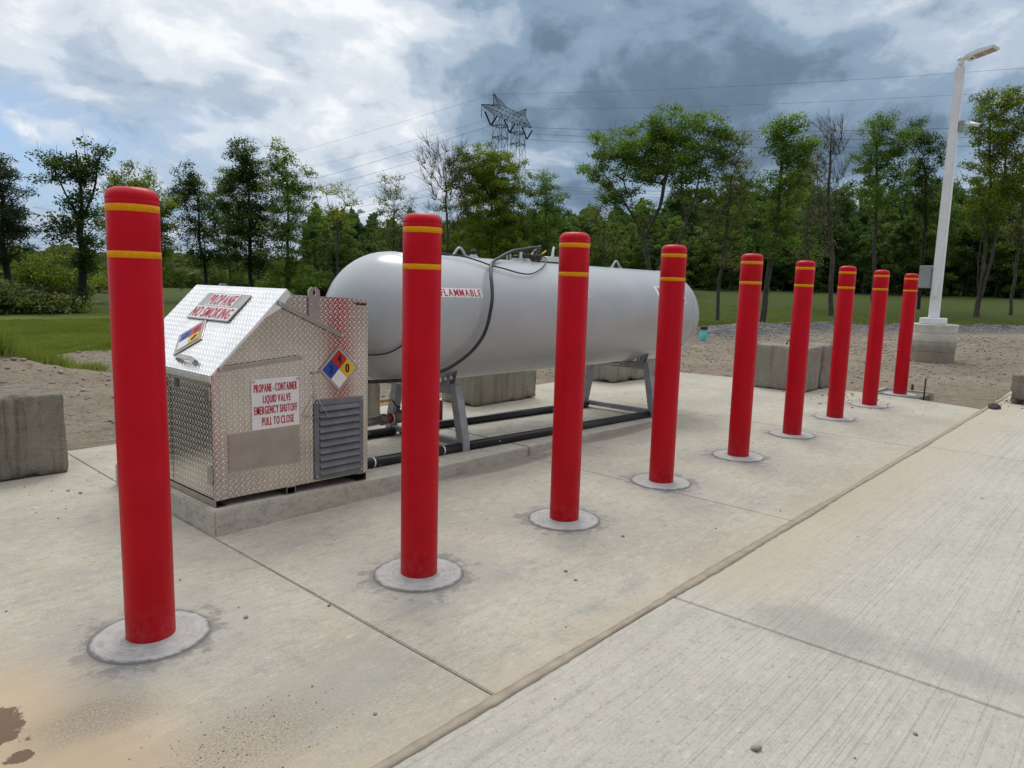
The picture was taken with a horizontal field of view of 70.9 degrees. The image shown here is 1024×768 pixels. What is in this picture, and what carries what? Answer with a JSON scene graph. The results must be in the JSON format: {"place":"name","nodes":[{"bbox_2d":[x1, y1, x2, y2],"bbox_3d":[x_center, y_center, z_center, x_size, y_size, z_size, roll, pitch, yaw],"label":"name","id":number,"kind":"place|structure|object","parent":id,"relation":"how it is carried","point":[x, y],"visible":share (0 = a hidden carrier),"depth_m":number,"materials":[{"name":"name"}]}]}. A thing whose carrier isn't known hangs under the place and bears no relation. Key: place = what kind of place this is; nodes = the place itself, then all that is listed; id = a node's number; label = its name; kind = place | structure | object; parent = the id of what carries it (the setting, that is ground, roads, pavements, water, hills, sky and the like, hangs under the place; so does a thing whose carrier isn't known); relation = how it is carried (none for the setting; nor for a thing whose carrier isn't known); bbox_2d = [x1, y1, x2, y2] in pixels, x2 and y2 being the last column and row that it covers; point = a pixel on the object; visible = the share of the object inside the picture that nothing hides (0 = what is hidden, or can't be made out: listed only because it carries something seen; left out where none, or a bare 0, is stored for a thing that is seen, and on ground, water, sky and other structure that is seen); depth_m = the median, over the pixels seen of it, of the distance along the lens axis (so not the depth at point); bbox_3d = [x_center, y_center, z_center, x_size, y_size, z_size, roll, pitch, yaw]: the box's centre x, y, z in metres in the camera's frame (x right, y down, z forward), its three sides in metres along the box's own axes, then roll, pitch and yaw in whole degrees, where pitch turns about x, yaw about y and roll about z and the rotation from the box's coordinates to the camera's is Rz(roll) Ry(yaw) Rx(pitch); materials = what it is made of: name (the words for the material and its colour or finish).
{"place":"outdoors","nodes":[
{"label":"outdoors","id":0,"kind":"place"},
{"bbox_2d":[0,282,1023,450],"bbox_3d":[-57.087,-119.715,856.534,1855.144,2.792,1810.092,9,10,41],"label":"ground","id":1,"kind":"structure","parent":0,"point":[81,434],"depth_m":15.93,"materials":[{"name":"soil"}]},
{"bbox_2d":[0,276,33,313],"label":"bush","id":2,"kind":"object","parent":1,"relation":"on","point":[7,284],"visible":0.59,"depth_m":24.29,"materials":[{"name":"green plant"}]},
{"bbox_2d":[0,152,44,286],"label":"tree","id":3,"kind":"object","parent":1,"relation":"on","point":[12,229],"visible":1,"depth_m":27.21,"materials":[{"name":"green plant"}]},
{"bbox_2d":[0,246,77,299],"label":"bush","id":4,"kind":"object","parent":1,"relation":"on","point":[53,276],"visible":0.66,"depth_m":33.67,"materials":[{"name":"green plant"}]},
{"bbox_2d":[0,274,78,314],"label":"bush","id":5,"kind":"object","parent":1,"relation":"on","point":[37,300],"visible":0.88,"depth_m":24.61,"materials":[{"name":"green plant"}]},
{"bbox_2d":[0,319,110,372],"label":"grass tuft","id":6,"kind":"object","parent":1,"relation":"on","point":[8,348],"visible":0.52,"depth_m":10.68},
{"bbox_2d":[25,283,101,312],"bbox_3d":[-16.445,-2.992,26.110,2.853,1.447,2.350,-3,9,-32],"label":"bush","id":7,"kind":"object","parent":1,"relation":"on","point":[79,305],"visible":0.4,"depth_m":26.05,"materials":[{"name":"green plant"}]},
{"bbox_2d":[23,133,115,304],"bbox_3d":[-17.916,-6.522,29.452,3.321,7.612,2.316,-3,9,-30],"label":"tree","id":8,"kind":"object","parent":1,"relation":"on","point":[80,173],"visible":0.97,"depth_m":29.24,"materials":[{"name":"green plant"}]},
{"bbox_2d":[90,159,183,284],"bbox_3d":[-19.498,-7.742,37.431,3.643,7.681,4.417,9,11,43],"label":"tree","id":9,"kind":"object","parent":1,"relation":"on","point":[116,179],"visible":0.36,"depth_m":37.39,"materials":[{"name":"green plant"}]},
{"bbox_2d":[0,243,332,287],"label":"woodland","id":10,"kind":"object","parent":1,"relation":"on","point":[183,266],"visible":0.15,"depth_m":97.06,"materials":[{"name":"green plant"}]},
{"bbox_2d":[162,157,234,284],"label":"tree","id":11,"kind":"object","parent":1,"relation":"on","point":[190,190],"visible":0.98,"depth_m":41.18,"materials":[{"name":"green plant"}]},
{"bbox_2d":[196,163,254,286],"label":"tree","id":12,"kind":"object","parent":1,"relation":"on","point":[230,279],"visible":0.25,"depth_m":49.15,"materials":[{"name":"green plant"}]},
{"bbox_2d":[0,455,490,767],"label":"apron","id":13,"kind":"object","parent":1,"relation":"on","point":[66,701],"visible":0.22,"depth_m":2.65,"materials":[{"name":"concrete"}]},
{"bbox_2d":[0,384,68,480],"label":"concrete block","id":14,"kind":"object","parent":13,"relation":"on","point":[33,441],"depth_m":5.03,"materials":[{"name":"concrete"}]},
{"bbox_2d":[84,186,213,665],"bbox_3d":[-1.423,0.168,2.768,0.464,1.801,0.464,9,10,41],"label":"bollard","id":15,"kind":"object","parent":13,"relation":"on","point":[153,625],"visible":0.98,"depth_m":2.71,"materials":[{"name":"red plastic"}]},
{"bbox_2d":[211,137,282,286],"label":"tree","id":16,"kind":"object","parent":1,"relation":"on","point":[238,175],"visible":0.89,"depth_m":41.77,"materials":[{"name":"green plant"}]},
{"bbox_2d":[251,136,325,292],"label":"tree","id":17,"kind":"object","parent":1,"relation":"on","point":[288,225],"visible":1,"depth_m":40.96,"materials":[{"name":"green plant"}]},
{"bbox_2d":[253,261,332,296],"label":"bush","id":18,"kind":"object","parent":1,"relation":"on","point":[320,283],"visible":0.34,"depth_m":46.64,"materials":[{"name":"green plant"}]},
{"bbox_2d":[291,217,335,281],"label":"tree","id":19,"kind":"object","parent":1,"relation":"on","point":[315,257],"visible":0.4,"depth_m":56.94,"materials":[{"name":"green plant"}]},
{"bbox_2d":[296,220,340,285],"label":"tree","id":20,"kind":"object","parent":1,"relation":"on","point":[326,231],"visible":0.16,"depth_m":66.09,"materials":[{"name":"green plant"}]},
{"bbox_2d":[314,229,345,281],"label":"tree","id":21,"kind":"object","parent":1,"relation":"on","point":[330,256],"visible":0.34,"depth_m":54.58,"materials":[{"name":"green plant"}]},
{"bbox_2d":[309,179,362,274],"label":"tree","id":22,"kind":"object","parent":1,"relation":"on","point":[333,217],"visible":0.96,"depth_m":45.45,"materials":[{"name":"green plant"}]},
{"bbox_2d":[326,221,363,279],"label":"tree","id":23,"kind":"object","parent":1,"relation":"on","point":[348,241],"visible":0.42,"depth_m":54.34,"materials":[{"name":"green plant"}]},
{"bbox_2d":[367,168,418,253],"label":"tree","id":24,"kind":"object","parent":1,"relation":"on","point":[390,195],"visible":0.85,"depth_m":48.05,"materials":[{"name":"green plant"}]},
{"bbox_2d":[68,425,788,694],"bbox_3d":[-0.967,0.771,5.228,4.992,0.140,2.812,9,10,41],"label":"apron","id":25,"kind":"object","parent":1,"relation":"on","point":[516,600],"visible":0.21,"depth_m":3.82,"materials":[{"name":"concrete"}]},
{"bbox_2d":[115,428,527,536],"bbox_3d":[-1.257,0.605,5.491,1.458,0.200,2.778,9,10,41],"label":"equipment pad","id":26,"kind":"object","parent":25,"relation":"on","point":[242,513],"visible":0.41,"depth_m":4.55,"materials":[{"name":"concrete"}]},
{"bbox_2d":[164,283,367,508],"bbox_3d":[-1.713,-0.010,4.685,1.182,1.263,1.063,9,10,41],"label":"dispenser cabinet","id":27,"kind":"object","parent":26,"relation":"on","point":[267,389],"visible":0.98,"depth_m":4.27,"materials":[{"name":"metal"}]},
{"bbox_2d":[368,399,442,426],"bbox_3d":[-0.994,0.333,5.603,0.104,0.430,1.192,9,10,41],"label":"supply pipe","id":28,"kind":"object","parent":26,"relation":"on","point":[393,417],"visible":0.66,"depth_m":5.61,"materials":[{"name":"metal"}]},
{"bbox_2d":[385,370,469,451],"bbox_3d":[-0.728,0.166,6.081,1.001,0.654,0.076,9,10,41],"label":"tank stand","id":29,"kind":"object","parent":26,"relation":"on","point":[451,388],"visible":0.53,"depth_m":5.81,"materials":[{"name":"grey paint"}]},
{"bbox_2d":[326,245,698,383],"bbox_3d":[0.371,-0.744,7.137,1.045,1.230,5.006,9,10,41],"label":"propane tank","id":30,"kind":"object","parent":29,"relation":"on","point":[622,317],"visible":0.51,"depth_m":6.07,"materials":[{"name":"metal"}]},
{"bbox_2d":[368,246,539,383],"bbox_3d":[-0.354,-0.621,5.853,0.514,1.130,2.570,8,10,38],"label":"vapour hose","id":31,"kind":"object","parent":30,"relation":"attached to","point":[477,344],"visible":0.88,"depth_m":5.68,"materials":[{"name":"black rubber"}]},
{"bbox_2d":[368,383,379,416],"bbox_3d":[-2.037,0.099,7.138,0.580,0.600,1.410,9,10,41],"label":"concrete block","id":32,"kind":"object","parent":25,"relation":"on","point":[373,398],"depth_m":7.41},
{"bbox_2d":[371,213,465,593],"bbox_3d":[-0.439,0.100,3.457,0.464,1.801,0.464,-3,9,-32],"label":"bollard","id":33,"kind":"object","parent":25,"relation":"on","point":[419,566],"visible":0.97,"depth_m":3.39,"materials":[{"name":"plastic"}]},
{"bbox_2d":[527,232,601,531],"bbox_3d":[0.347,-0.001,4.352,0.464,1.801,0.464,-1,8,-17],"label":"bollard","id":34,"kind":"object","parent":25,"relation":"on","point":[563,513],"visible":0.99,"depth_m":4.28,"materials":[{"name":"plastic"}]},
{"bbox_2d":[409,131,478,255],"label":"tree","id":35,"kind":"object","parent":1,"relation":"on","point":[453,176],"visible":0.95,"depth_m":46.36,"materials":[{"name":"green plant"}]},
{"bbox_2d":[436,140,549,259],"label":"tree","id":36,"kind":"object","parent":1,"relation":"on","point":[489,187],"visible":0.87,"depth_m":48.01,"materials":[{"name":"green plant"}]},
{"bbox_2d":[481,93,531,207],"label":"transmission pylon","id":37,"kind":"object","parent":1,"relation":"on","point":[507,118],"visible":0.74,"depth_m":118.08,"materials":[{"name":"metal"}]},
{"bbox_2d":[0,301,1023,355],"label":"lawn grass","id":38,"kind":"structure","parent":1,"relation":"on","point":[76,327],"depth_m":19.02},
{"bbox_2d":[0,322,1023,441],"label":"gravel stones","id":39,"kind":"object","parent":1,"relation":"on","point":[704,355],"visible":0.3,"depth_m":16.80,"materials":[{"name":"gravel"}]},
{"bbox_2d":[517,168,571,256],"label":"tree","id":40,"kind":"object","parent":1,"relation":"on","point":[547,186],"visible":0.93,"depth_m":48.54,"materials":[{"name":"green plant"}]},
{"bbox_2d":[589,221,617,267],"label":"tree","id":41,"kind":"object","parent":1,"relation":"on","point":[598,259],"visible":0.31,"depth_m":55.60,"materials":[{"name":"green plant"}]},
{"bbox_2d":[578,183,630,266],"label":"tree","id":42,"kind":"object","parent":1,"relation":"on","point":[607,246],"visible":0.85,"depth_m":46.57,"materials":[{"name":"green plant"}]},
{"bbox_2d":[605,222,630,268],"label":"tree","id":43,"kind":"object","parent":1,"relation":"on","point":[612,258],"visible":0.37,"depth_m":58.00,"materials":[{"name":"green plant"}]},
{"bbox_2d":[615,222,644,268],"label":"tree","id":44,"kind":"object","parent":1,"relation":"on","point":[631,234],"visible":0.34,"depth_m":61.71,"materials":[{"name":"green plant"}]},
{"bbox_2d":[617,199,663,259],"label":"tree","id":45,"kind":"object","parent":1,"relation":"on","point":[646,211],"visible":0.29,"depth_m":70.18,"materials":[{"name":"green plant"}]},
{"bbox_2d":[380,389,914,520],"bbox_3d":[0.961,0.522,7.415,5.072,0.140,3.162,9,10,41],"label":"apron","id":46,"kind":"object","parent":1,"relation":"on","point":[790,479],"visible":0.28,"depth_m":6.15,"materials":[{"name":"concrete"}]},
{"bbox_2d":[442,370,536,405],"bbox_3d":[-0.273,-0.119,9.002,0.589,0.620,1.158,8,10,40],"label":"concrete block","id":47,"kind":"object","parent":46,"relation":"on","point":[488,389],"depth_m":8.71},
{"bbox_2d":[446,405,680,454],"bbox_3d":[0.611,0.398,7.633,1.357,0.127,2.895,9,10,41],"label":"equipment pad","id":48,"kind":"object","parent":46,"relation":"on","point":[488,429],"visible":0.26,"depth_m":7.12,"materials":[{"name":"concrete"}]},
{"bbox_2d":[368,401,588,438],"bbox_3d":[-0.435,0.358,7.039,0.076,0.180,4.017,8,10,40],"label":"black pipe","id":49,"kind":"object","parent":48,"relation":"on","point":[381,432],"visible":0.33,"depth_m":7.20,"materials":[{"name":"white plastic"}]},
{"bbox_2d":[367,411,650,468],"bbox_3d":[0.189,0.453,6.484,0.076,0.180,4.017,8,10,40],"label":"black pipe","id":50,"kind":"object","parent":48,"relation":"on","point":[382,460],"visible":0.68,"depth_m":6.16,"materials":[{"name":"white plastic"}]},
{"bbox_2d":[584,353,653,417],"bbox_3d":[1.223,-0.036,8.272,1.021,0.716,0.076,9,10,41],"label":"tank stand","id":51,"kind":"object","parent":48,"relation":"on","point":[643,364],"visible":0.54,"depth_m":8.11,"materials":[{"name":"grey paint"}]},
{"bbox_2d":[631,244,692,490],"bbox_3d":[1.140,-0.107,5.280,0.464,1.801,0.464,1,8,-2],"label":"bollard","id":52,"kind":"object","parent":46,"relation":"on","point":[660,476],"visible":0.99,"depth_m":5.21,"materials":[{"name":"plastic"}]},
{"bbox_2d":[711,253,764,462],"bbox_3d":[2.005,-0.209,6.193,0.464,1.801,0.464,4,8,14],"label":"bollard","id":53,"kind":"object","parent":46,"relation":"on","point":[748,308],"visible":0.97,"depth_m":6.12,"materials":[{"name":"plastic"}]},
{"bbox_2d":[768,260,815,438],"bbox_3d":[2.874,-0.327,7.217,0.464,1.801,0.464,6,9,29],"label":"bollard","id":54,"kind":"object","parent":46,"relation":"on","point":[799,343],"visible":0.98,"depth_m":7.15,"materials":[{"name":"plastic"}]},
{"bbox_2d":[637,227,668,270],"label":"tree","id":55,"kind":"object","parent":1,"relation":"on","point":[654,255],"visible":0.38,"depth_m":57.79,"materials":[{"name":"green plant"}]},
{"bbox_2d":[575,101,746,270],"bbox_3d":[7.196,-8.579,36.424,8.540,11.207,4.413,3,8,11],"label":"tree","id":56,"kind":"object","parent":1,"relation":"on","point":[660,140],"visible":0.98,"depth_m":35.64,"materials":[{"name":"green plant"}]},
{"bbox_2d":[301,180,1021,296],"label":"forest interior","id":57,"kind":"object","parent":1,"relation":"on","point":[789,287],"visible":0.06,"depth_m":84.56,"materials":[{"name":"green plant"}]},
{"bbox_2d":[653,215,698,283],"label":"tree","id":58,"kind":"object","parent":1,"relation":"on","point":[671,233],"visible":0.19,"depth_m":56.43,"materials":[{"name":"green plant"}]},
{"bbox_2d":[657,177,715,256],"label":"tree","id":59,"kind":"object","parent":1,"relation":"on","point":[692,217],"visible":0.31,"depth_m":71.36,"materials":[{"name":"green plant"}]},
{"bbox_2d":[686,223,714,289],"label":"tree","id":60,"kind":"object","parent":1,"relation":"on","point":[697,269],"visible":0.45,"depth_m":64.93,"materials":[{"name":"green plant"}]},
{"bbox_2d":[692,224,738,289],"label":"tree","id":61,"kind":"object","parent":1,"relation":"on","point":[706,283],"visible":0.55,"depth_m":63.09,"materials":[{"name":"green plant"}]},
{"bbox_2d":[691,126,768,320],"bbox_3d":[10.708,-7.782,35.785,3.683,9.980,2.982,4,8,16],"label":"tree","id":62,"kind":"object","parent":1,"relation":"on","point":[733,162],"visible":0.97,"depth_m":35.45,"materials":[{"name":"green plant"}]},
{"bbox_2d":[709,206,751,289],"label":"tree","id":63,"kind":"object","parent":1,"relation":"on","point":[735,247],"visible":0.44,"depth_m":62.48,"materials":[{"name":"green plant"}]},
{"bbox_2d":[729,208,765,282],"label":"tree","id":64,"kind":"object","parent":1,"relation":"on","point":[752,226],"visible":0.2,"depth_m":64.47,"materials":[{"name":"green plant"}]},
{"bbox_2d":[536,372,980,446],"bbox_3d":[3.255,0.232,9.977,5.112,0.140,3.786,9,10,41],"label":"apron","id":65,"kind":"object","parent":1,"relation":"on","point":[709,395],"visible":0.45,"depth_m":9.05,"materials":[{"name":"concrete"}]},
{"bbox_2d":[585,358,654,382],"bbox_3d":[1.706,-0.399,11.453,0.680,0.614,1.261,9,11,43],"label":"concrete block","id":66,"kind":"object","parent":65,"relation":"on","point":[609,373],"depth_m":11.01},
{"bbox_2d":[754,340,821,391],"bbox_3d":[4.131,-0.308,10.820,0.829,0.739,0.570,9,10,41],"label":"concrete block","id":67,"kind":"object","parent":65,"relation":"on","point":[771,365],"depth_m":10.65,"materials":[{"name":"concrete"}]},
{"bbox_2d":[779,341,831,388],"bbox_3d":[4.573,-0.311,11.211,0.726,0.664,0.478,9,10,41],"label":"concrete block","id":68,"kind":"object","parent":65,"relation":"on","point":[824,372],"depth_m":10.87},
{"bbox_2d":[814,266,856,421],"bbox_3d":[3.785,-0.448,8.274,0.464,1.801,0.464,-6,11,-45],"label":"bollard","id":69,"kind":"object","parent":65,"relation":"on","point":[841,339],"visible":0.99,"depth_m":8.21,"materials":[{"name":"plastic"}]},
{"bbox_2d":[850,270,889,408],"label":"bollard","id":70,"kind":"object","parent":65,"relation":"on","point":[875,336],"visible":1,"depth_m":9.22,"materials":[{"name":"plastic"}]},
{"bbox_2d":[878,273,933,400],"bbox_3d":[5.746,-0.667,10.439,0.680,1.851,0.729,9,10,41],"label":"bollard","id":71,"kind":"object","parent":65,"relation":"on","point":[906,328],"visible":0.98,"depth_m":10.35,"materials":[{"name":"red plastic"}]},
{"bbox_2d":[735,111,825,322],"bbox_3d":[12.317,-7.430,33.191,3.384,10.110,2.719,1,8,-2],"label":"tree","id":72,"kind":"object","parent":1,"relation":"on","point":[785,150],"visible":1,"depth_m":32.66,"materials":[{"name":"green plant"}]},
{"bbox_2d":[762,205,813,290],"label":"tree","id":73,"kind":"object","parent":1,"relation":"on","point":[782,269],"visible":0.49,"depth_m":62.78,"materials":[{"name":"green plant"}]},
{"bbox_2d":[781,233,822,285],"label":"tree","id":74,"kind":"object","parent":1,"relation":"on","point":[816,274],"visible":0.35,"depth_m":60.56,"materials":[{"name":"green plant"}]},
{"bbox_2d":[781,147,838,267],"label":"tree","id":75,"kind":"object","parent":1,"relation":"on","point":[807,248],"visible":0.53,"depth_m":45.21,"materials":[{"name":"green plant"}]},
{"bbox_2d":[796,206,855,291],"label":"tree","id":76,"kind":"object","parent":1,"relation":"on","point":[839,232],"visible":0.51,"depth_m":61.30,"materials":[{"name":"green plant"}]},
{"bbox_2d":[800,108,862,315],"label":"tree","id":77,"kind":"object","parent":1,"relation":"on","point":[829,217],"visible":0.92,"depth_m":40.33,"materials":[{"name":"green plant"}]},
{"bbox_2d":[804,185,861,282],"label":"tree","id":78,"kind":"object","parent":1,"relation":"on","point":[846,212],"visible":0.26,"depth_m":66.27,"materials":[{"name":"green plant"}]},
{"bbox_2d":[833,179,879,253],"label":"tree","id":79,"kind":"object","parent":1,"relation":"on","point":[858,214],"visible":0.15,"depth_m":67.88,"materials":[{"name":"green plant"}]},
{"bbox_2d":[834,217,882,292],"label":"tree","id":80,"kind":"object","parent":1,"relation":"on","point":[862,232],"visible":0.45,"depth_m":60.84,"materials":[{"name":"green plant"}]},
{"bbox_2d":[694,321,1023,338],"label":"gravel windrow","id":81,"kind":"object","parent":1,"relation":"on","point":[719,330],"visible":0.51,"depth_m":28.68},
{"bbox_2d":[847,234,881,293],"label":"tree","id":82,"kind":"object","parent":1,"relation":"on","point":[866,259],"visible":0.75,"depth_m":58.84,"materials":[{"name":"green plant"}]},
{"bbox_2d":[839,154,906,251],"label":"tree","id":83,"kind":"object","parent":1,"relation":"on","point":[890,187],"visible":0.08,"depth_m":78.76,"materials":[{"name":"green plant"}]},
{"bbox_2d":[857,203,902,292],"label":"tree","id":84,"kind":"object","parent":1,"relation":"on","point":[881,261],"visible":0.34,"depth_m":61.70,"materials":[{"name":"green plant"}]},
{"bbox_2d":[844,106,927,300],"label":"tree","id":85,"kind":"object","parent":1,"relation":"on","point":[898,150],"visible":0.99,"depth_m":43.16,"materials":[{"name":"green plant"}]},
{"bbox_2d":[879,212,929,294],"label":"tree","id":86,"kind":"object","parent":1,"relation":"on","point":[900,271],"visible":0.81,"depth_m":57.45,"materials":[{"name":"green plant"}]},
{"bbox_2d":[881,194,946,295],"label":"tree","id":87,"kind":"object","parent":1,"relation":"on","point":[916,262],"visible":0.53,"depth_m":57.05,"materials":[{"name":"green plant"}]},
{"bbox_2d":[896,113,958,308],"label":"tree","id":88,"kind":"object","parent":1,"relation":"on","point":[924,176],"visible":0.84,"depth_m":44.02,"materials":[{"name":"green plant"}]},
{"bbox_2d":[919,197,979,295],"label":"tree","id":89,"kind":"object","parent":1,"relation":"on","point":[949,260],"visible":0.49,"depth_m":56.52,"materials":[{"name":"green plant"}]},
{"bbox_2d":[910,44,999,362],"bbox_3d":[9.928,-3.856,16.325,1.227,6.987,1.040,9,10,41],"label":"street lamp","id":90,"kind":"object","parent":1,"relation":"on","point":[934,339],"visible":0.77,"depth_m":16.32,"materials":[{"name":"metal"}]},
{"bbox_2d":[934,205,987,293],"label":"tree","id":91,"kind":"object","parent":1,"relation":"on","point":[959,217],"visible":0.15,"depth_m":58.66,"materials":[{"name":"green plant"}]},
{"bbox_2d":[948,209,993,296],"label":"tree","id":92,"kind":"object","parent":1,"relation":"on","point":[972,261],"visible":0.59,"depth_m":57.20,"materials":[{"name":"green plant"}]},
{"bbox_2d":[952,215,1002,289],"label":"tree","id":93,"kind":"object","parent":1,"relation":"on","point":[981,254],"visible":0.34,"depth_m":57.83,"materials":[{"name":"green plant"}]},
{"bbox_2d":[956,81,1023,316],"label":"tree","id":94,"kind":"object","parent":1,"relation":"on","point":[1000,139],"visible":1,"depth_m":38.78,"materials":[{"name":"green plant"}]},
{"bbox_2d":[973,226,1023,296],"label":"tree","id":95,"kind":"object","parent":1,"relation":"on","point":[998,268],"visible":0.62,"depth_m":56.15,"materials":[{"name":"green plant"}]},
{"bbox_2d":[995,224,1023,297],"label":"tree","id":96,"kind":"object","parent":1,"relation":"on","point":[1020,275],"visible":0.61,"depth_m":54.98,"materials":[{"name":"green plant"}]},
{"bbox_2d":[1001,181,1023,314],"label":"tree","id":97,"kind":"object","parent":1,"relation":"on","point":[1017,228],"visible":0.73,"depth_m":40.50,"materials":[{"name":"green plant"}]},
{"bbox_2d":[0,0,1023,260],"label":"sky","id":98,"kind":"structure","parent":0,"point":[165,82],"materials":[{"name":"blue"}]},
{"bbox_2d":[392,598,1023,767],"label":"road","id":99,"kind":"structure","parent":0,"point":[674,683],"depth_m":2.46,"materials":[{"name":"concrete"}]},
{"bbox_2d":[675,447,1023,718],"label":"road","id":100,"kind":"structure","parent":0,"point":[920,578],"depth_m":3.65,"materials":[{"name":"concrete"}]},
{"bbox_2d":[926,391,1023,460],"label":"road","id":101,"kind":"structure","parent":0,"point":[998,433],"depth_m":7.57,"materials":[{"name":"concrete"}]},
{"bbox_2d":[5,384,1022,767],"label":"loose pebbles","id":102,"kind":"object","parent":101,"relation":"on","point":[755,748],"visible":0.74,"depth_m":2.47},
{"bbox_2d":[371,393,1011,767],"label":"seam silt","id":103,"kind":"object","parent":101,"relation":"on","point":[453,724],"visible":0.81,"depth_m":3.02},
{"bbox_2d":[1010,370,1023,403],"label":"concrete lump","id":104,"kind":"object","parent":101,"relation":"on","point":[1017,389],"visible":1,"depth_m":9.86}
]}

